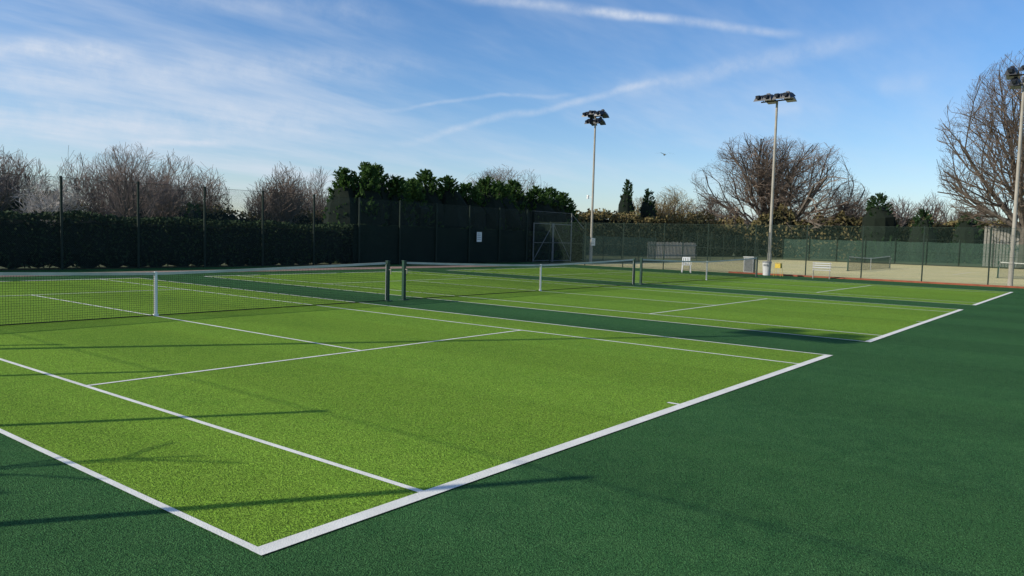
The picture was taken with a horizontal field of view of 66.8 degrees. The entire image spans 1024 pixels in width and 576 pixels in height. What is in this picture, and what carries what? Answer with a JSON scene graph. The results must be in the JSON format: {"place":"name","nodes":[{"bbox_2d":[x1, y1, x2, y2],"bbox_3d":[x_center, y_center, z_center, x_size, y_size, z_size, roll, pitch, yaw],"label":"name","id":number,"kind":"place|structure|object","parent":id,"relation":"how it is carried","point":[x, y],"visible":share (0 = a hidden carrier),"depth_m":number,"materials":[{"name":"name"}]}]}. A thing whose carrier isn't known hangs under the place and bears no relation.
{"place":"outdoors","nodes":[
{"label":"outdoors","id":0,"kind":"place"},
{"bbox_2d":[0,264,543,276],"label":"path","id":1,"kind":"structure","parent":0,"point":[345,268],"depth_m":38.26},
{"bbox_2d":[0,252,1023,269],"bbox_3d":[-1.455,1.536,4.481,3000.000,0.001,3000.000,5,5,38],"label":"ground","id":2,"kind":"structure","parent":0,"point":[572,261],"depth_m":74.45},
{"bbox_2d":[11,176,88,224],"bbox_3d":[-26.713,-4.164,44.711,4.599,4.624,4.134,5,5,38],"label":"bare tree","id":3,"kind":"object","parent":2,"relation":"on","point":[49,203],"visible":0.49,"depth_m":44.48,"materials":[{"name":"brown plant"}]},
{"bbox_2d":[82,142,178,217],"bbox_3d":[-23.770,-5.537,48.461,5.460,7.030,5.460,0,4,-26],"label":"birch tree","id":4,"kind":"object","parent":2,"relation":"on","point":[123,173],"visible":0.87,"depth_m":47.89,"materials":[{"name":"brown plant"}]},
{"bbox_2d":[0,189,323,230],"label":"hedgerow","id":5,"kind":"object","parent":2,"relation":"on","point":[17,208],"visible":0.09,"depth_m":62.05,"materials":[{"name":"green plant"}]},
{"bbox_2d":[132,160,206,223],"bbox_3d":[-23.683,-5.574,53.266,4.889,6.469,4.538,5,5,38],"label":"birch tree","id":6,"kind":"object","parent":2,"relation":"on","point":[170,212],"visible":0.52,"depth_m":52.97,"materials":[{"name":"brown plant"}]},
{"bbox_2d":[184,202,200,225],"bbox_3d":[-20.596,-3.741,49.859,1.631,3.677,1.502,1,4,-12],"label":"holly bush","id":7,"kind":"object","parent":2,"relation":"on","point":[195,213],"visible":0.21,"depth_m":49.78,"materials":[{"name":"green plant"}]},
{"bbox_2d":[0,144,467,228],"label":"distant trees","id":8,"kind":"object","parent":2,"relation":"on","point":[293,188],"visible":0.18,"depth_m":64.05,"materials":[{"name":"brown plant"}]},
{"bbox_2d":[0,173,531,269],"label":"chain link fence","id":9,"kind":"object","parent":2,"relation":"on","point":[391,243],"visible":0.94,"depth_m":43.85,"materials":[{"name":"grey metal"}]},
{"bbox_2d":[477,232,481,241],"bbox_3d":[-2.183,-3.408,51.869,0.015,0.650,0.500,5,5,38],"label":"notice sign","id":10,"kind":"object","parent":9,"relation":"attached to","point":[479,236],"visible":1,"depth_m":51.88,"materials":[{"name":"white paint"}]},
{"bbox_2d":[0,209,586,268],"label":"hedge","id":11,"kind":"object","parent":2,"relation":"on","point":[169,246],"visible":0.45,"depth_m":36.09,"materials":[{"name":"green plant"}]},
{"bbox_2d":[323,166,359,263],"bbox_3d":[-10.123,-4.122,46.485,3.189,6.337,2.797,5,5,38],"label":"conifer tree","id":12,"kind":"object","parent":2,"relation":"on","point":[342,186],"visible":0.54,"depth_m":45.78,"materials":[{"name":"green plant"}]},
{"bbox_2d":[349,161,387,262],"bbox_3d":[-8.812,-4.347,47.029,3.396,6.683,3.454,5,5,38],"label":"conifer tree","id":13,"kind":"object","parent":2,"relation":"on","point":[368,188],"visible":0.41,"depth_m":46.41,"materials":[{"name":"green plant"}]},
{"bbox_2d":[362,162,394,225],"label":"conifer tree","id":14,"kind":"object","parent":2,"relation":"on","point":[385,193],"visible":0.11,"depth_m":48.20,"materials":[{"name":"green plant"}]},
{"bbox_2d":[385,174,417,263],"bbox_3d":[-7.349,-4.132,49.251,3.483,6.093,3.651,1,4,-6],"label":"conifer tree","id":15,"kind":"object","parent":2,"relation":"on","point":[399,186],"visible":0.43,"depth_m":48.41,"materials":[{"name":"green plant"}]},
{"bbox_2d":[402,178,435,226],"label":"conifer tree","id":16,"kind":"object","parent":2,"relation":"on","point":[417,195],"visible":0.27,"depth_m":50.16,"materials":[{"name":"green plant"}]},
{"bbox_2d":[413,169,444,227],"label":"conifer tree","id":17,"kind":"object","parent":2,"relation":"on","point":[430,191],"visible":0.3,"depth_m":51.77,"materials":[{"name":"green plant"}]},
{"bbox_2d":[435,175,472,262],"bbox_3d":[-4.254,-4.518,53.465,3.941,6.620,4.436,0,4,-22],"label":"conifer tree","id":18,"kind":"object","parent":2,"relation":"on","point":[452,196],"visible":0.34,"depth_m":52.49,"materials":[{"name":"green plant"}]},
{"bbox_2d":[458,182,485,262],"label":"conifer tree","id":19,"kind":"object","parent":2,"relation":"on","point":[473,200],"visible":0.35,"depth_m":54.01,"materials":[{"name":"green plant"}]},
{"bbox_2d":[474,175,506,229],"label":"conifer tree","id":20,"kind":"object","parent":2,"relation":"on","point":[490,197],"visible":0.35,"depth_m":55.41,"materials":[{"name":"green plant"}]},
{"bbox_2d":[462,166,550,197],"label":"bare tree","id":21,"kind":"object","parent":2,"relation":"on","point":[495,175],"visible":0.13,"depth_m":66.23,"materials":[{"name":"brown plant"}]},
{"bbox_2d":[0,262,1023,575],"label":"surround surface","id":22,"kind":"object","parent":2,"relation":"on","point":[898,454],"visible":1,"depth_m":5.74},
{"bbox_2d":[0,261,391,325],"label":"tennis net","id":23,"kind":"object","parent":22,"relation":"on","point":[180,273],"visible":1,"depth_m":16.54,"materials":[{"name":"black fabric"}]},
{"bbox_2d":[0,278,831,554],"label":"tennis court","id":24,"kind":"object","parent":22,"relation":"on","point":[262,431],"visible":0.93,"depth_m":8.97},
{"bbox_2d":[398,258,636,300],"bbox_3d":[0.994,-0.437,26.650,0.230,1.110,13.088,5,5,38],"label":"tennis net","id":25,"kind":"object","parent":22,"relation":"on","point":[456,272],"visible":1,"depth_m":25.16,"materials":[{"name":"black fabric"}]},
{"bbox_2d":[206,271,962,341],"bbox_3d":[0.971,0.105,26.693,23.880,0.004,11.030,5,5,38],"label":"tennis court","id":26,"kind":"object","parent":22,"relation":"on","point":[859,321],"visible":1,"depth_m":22.82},
{"bbox_2d":[681,257,691,272],"bbox_3d":[10.313,-1.369,45.941,0.570,0.907,0.577,2,4,8],"label":"plastic chair","id":27,"kind":"object","parent":22,"relation":"on","point":[686,262],"visible":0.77,"depth_m":46.13,"materials":[{"name":"white paint"}]},
{"bbox_2d":[637,257,758,284],"bbox_3d":[9.348,-0.914,37.236,0.230,1.110,13.088,5,5,38],"label":"tennis net","id":28,"kind":"object","parent":22,"relation":"on","point":[670,272],"visible":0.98,"depth_m":36.37,"materials":[{"name":"black fabric"}]},
{"bbox_2d":[450,267,1011,304],"bbox_3d":[9.325,-0.372,37.278,23.880,0.004,11.030,5,5,38],"label":"tennis court","id":29,"kind":"object","parent":22,"relation":"on","point":[934,295],"visible":0.88,"depth_m":34.20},
{"bbox_2d":[762,261,771,274],"bbox_3d":[14.552,-1.121,44.374,0.540,0.790,0.540,5,5,38],"label":"litter bin","id":30,"kind":"object","parent":22,"relation":"on","point":[766,267],"visible":1,"depth_m":44.19,"materials":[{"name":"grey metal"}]},
{"bbox_2d":[773,263,782,276],"bbox_3d":[15.038,-1.033,43.867,0.407,0.771,0.407,5,5,38],"label":"ball basket","id":31,"kind":"object","parent":22,"relation":"on","point":[778,266],"visible":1,"depth_m":43.78,"materials":[{"name":"yellow plastic"}]},
{"bbox_2d":[812,262,830,278],"bbox_3d":[16.988,-0.966,42.646,0.950,0.907,0.578,3,4,23],"label":"park bench","id":32,"kind":"object","parent":22,"relation":"on","point":[813,269],"visible":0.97,"depth_m":42.80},
{"bbox_2d":[728,271,1023,287],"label":"kerb","id":33,"kind":"structure","parent":22,"relation":"on","point":[890,280],"depth_m":41.41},
{"bbox_2d":[496,179,528,256],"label":"conifer tree","id":34,"kind":"object","parent":2,"relation":"on","point":[508,202],"visible":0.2,"depth_m":56.99,"materials":[{"name":"green plant"}]},
{"bbox_2d":[501,179,530,230],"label":"conifer tree","id":35,"kind":"object","parent":2,"relation":"on","point":[521,200],"visible":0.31,"depth_m":59.12,"materials":[{"name":"green plant"}]},
{"bbox_2d":[525,185,564,260],"bbox_3d":[1.959,-4.764,61.050,4.479,6.741,4.684,1,4,-11],"label":"conifer tree","id":36,"kind":"object","parent":2,"relation":"on","point":[537,205],"visible":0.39,"depth_m":60.02,"materials":[{"name":"green plant"}]},
{"bbox_2d":[537,187,573,259],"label":"conifer tree","id":37,"kind":"object","parent":2,"relation":"on","point":[557,206],"visible":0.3,"depth_m":62.05,"materials":[{"name":"green plant"}]},
{"bbox_2d":[532,211,583,261],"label":"chain link gate","id":38,"kind":"structure","parent":2,"relation":"on","point":[558,231],"depth_m":58.74,"materials":[{"name":"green metal"}]},
{"bbox_2d":[558,191,584,259],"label":"conifer tree","id":39,"kind":"object","parent":2,"relation":"on","point":[568,207],"visible":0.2,"depth_m":64.23,"materials":[{"name":"green plant"}]},
{"bbox_2d":[582,109,608,261],"bbox_3d":[6.006,-7.552,57.983,1.652,11.402,1.456,5,5,38],"label":"floodlight mast","id":40,"kind":"object","parent":2,"relation":"on","point":[594,114],"visible":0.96,"depth_m":57.84,"materials":[{"name":"grey metal"}]},
{"bbox_2d":[582,229,656,260],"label":"windscreen fence","id":41,"kind":"object","parent":2,"relation":"on","point":[620,248],"visible":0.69,"depth_m":66.36,"materials":[{"name":"green"}]},
{"bbox_2d":[618,179,636,220],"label":"conifer tree","id":42,"kind":"object","parent":2,"relation":"on","point":[626,203],"visible":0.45,"depth_m":93.59,"materials":[{"name":"green plant"}]},
{"bbox_2d":[616,196,659,219],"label":"willow tree","id":43,"kind":"object","parent":2,"relation":"on","point":[639,204],"visible":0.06,"depth_m":97.41,"materials":[{"name":"brown plant"}]},
{"bbox_2d":[639,188,659,253],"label":"conifer tree","id":44,"kind":"object","parent":2,"relation":"on","point":[646,209],"visible":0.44,"depth_m":94.97,"materials":[{"name":"green plant"}]},
{"bbox_2d":[575,208,739,255],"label":"hedgerow","id":45,"kind":"object","parent":2,"relation":"on","point":[618,220],"visible":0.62,"depth_m":94.76,"materials":[{"name":"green plant"}]},
{"bbox_2d":[647,242,696,257],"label":"picket fence","id":46,"kind":"object","parent":2,"relation":"on","point":[680,247],"visible":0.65,"depth_m":82.28,"materials":[{"name":"grey metal"}]},
{"bbox_2d":[655,186,696,225],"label":"willow tree","id":47,"kind":"object","parent":2,"relation":"on","point":[672,208],"visible":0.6,"depth_m":99.07,"materials":[{"name":"brown plant"}]},
{"bbox_2d":[682,232,782,260],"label":"chain link fence","id":48,"kind":"object","parent":2,"relation":"on","point":[697,234],"visible":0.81,"depth_m":76.99,"materials":[{"name":"green metal"}]},
{"bbox_2d":[691,133,865,234],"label":"oak tree","id":49,"kind":"object","parent":2,"relation":"on","point":[760,181],"visible":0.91,"depth_m":106.01,"materials":[{"name":"brown plant"}]},
{"bbox_2d":[734,203,899,260],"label":"hedgerow","id":50,"kind":"object","parent":2,"relation":"on","point":[780,220],"visible":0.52,"depth_m":103.82,"materials":[{"name":"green plant"}]},
{"bbox_2d":[654,189,1003,228],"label":"distant trees","id":51,"kind":"object","parent":2,"relation":"on","point":[936,210],"visible":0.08,"depth_m":129.06,"materials":[{"name":"brown plant"}]},
{"bbox_2d":[813,182,870,227],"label":"bare tree","id":52,"kind":"object","parent":2,"relation":"on","point":[860,212],"visible":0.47,"depth_m":104.44,"materials":[{"name":"brown plant"}]},
{"bbox_2d":[852,193,900,260],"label":"conifer tree","id":53,"kind":"object","parent":2,"relation":"on","point":[880,215],"visible":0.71,"depth_m":99.27,"materials":[{"name":"green plant"}]},
{"bbox_2d":[782,236,1023,268],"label":"windscreen fence","id":54,"kind":"object","parent":2,"relation":"on","point":[915,257],"visible":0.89,"depth_m":82.34,"materials":[{"name":"green"}]},
{"bbox_2d":[904,208,937,261],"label":"conifer tree","id":55,"kind":"object","parent":2,"relation":"on","point":[920,222],"visible":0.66,"depth_m":97.51,"materials":[{"name":"green plant"}]},
{"bbox_2d":[897,214,1019,262],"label":"hedgerow","id":56,"kind":"object","parent":2,"relation":"on","point":[909,225],"visible":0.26,"depth_m":99.68,"materials":[{"name":"green plant"}]},
{"bbox_2d":[949,211,985,263],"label":"conifer tree","id":57,"kind":"object","parent":2,"relation":"on","point":[967,224],"visible":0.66,"depth_m":96.91,"materials":[{"name":"green plant"}]},
{"bbox_2d":[935,49,1023,267],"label":"bare tree","id":58,"kind":"object","parent":2,"relation":"on","point":[1011,145],"visible":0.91,"depth_m":79.56,"materials":[{"name":"brown plant"}]},
{"bbox_2d":[982,226,1019,266],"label":"paling fence","id":59,"kind":"object","parent":2,"relation":"on","point":[995,228],"visible":0.43,"depth_m":83.65,"materials":[{"name":"grey wood"}]},
{"bbox_2d":[0,0,1023,223],"label":"sky","id":60,"kind":"structure","parent":0,"point":[459,89],"materials":[{"name":"blue"}]},
{"bbox_2d":[575,260,1023,285],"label":"sand court surface","id":61,"kind":"object","parent":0,"point":[958,278],"visible":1,"depth_m":56.34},
{"bbox_2d":[743,256,755,272],"bbox_3d":[14.380,-1.404,47.046,0.680,1.000,0.420,5,5,38],"label":"electrical cabinet","id":62,"kind":"object","parent":61,"relation":"on","point":[748,265],"visible":0.52,"depth_m":46.90,"materials":[{"name":"grey metal"}]},
{"bbox_2d":[753,91,796,272],"bbox_3d":[15.533,-6.215,46.335,2.300,10.805,1.609,5,5,44],"label":"floodlight mast","id":63,"kind":"object","parent":61,"relation":"on","point":[786,96],"visible":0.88,"depth_m":46.19,"materials":[{"name":"grey metal"}]},
{"bbox_2d":[533,222,1023,286],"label":"chain link fence","id":64,"kind":"object","parent":61,"relation":"on","point":[861,255],"visible":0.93,"depth_m":44.46,"materials":[{"name":"green metal"}]},
{"bbox_2d":[847,255,890,270],"bbox_3d":[28.479,-2.015,61.639,0.230,1.110,13.088,5,5,38],"label":"tennis net","id":65,"kind":"object","parent":61,"relation":"on","point":[870,262],"visible":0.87,"depth_m":61.33,"materials":[{"name":"black fabric"}]},
{"bbox_2d":[997,261,1023,278],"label":"tennis net","id":66,"kind":"object","parent":61,"relation":"on","point":[998,268],"visible":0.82,"depth_m":50.64,"materials":[{"name":"black fabric"}]},
{"bbox_2d":[1004,65,1023,285],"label":"floodlight mast","id":67,"kind":"object","parent":61,"relation":"on","point":[1012,74],"visible":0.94,"depth_m":38.57,"materials":[{"name":"grey metal"}]}
]}

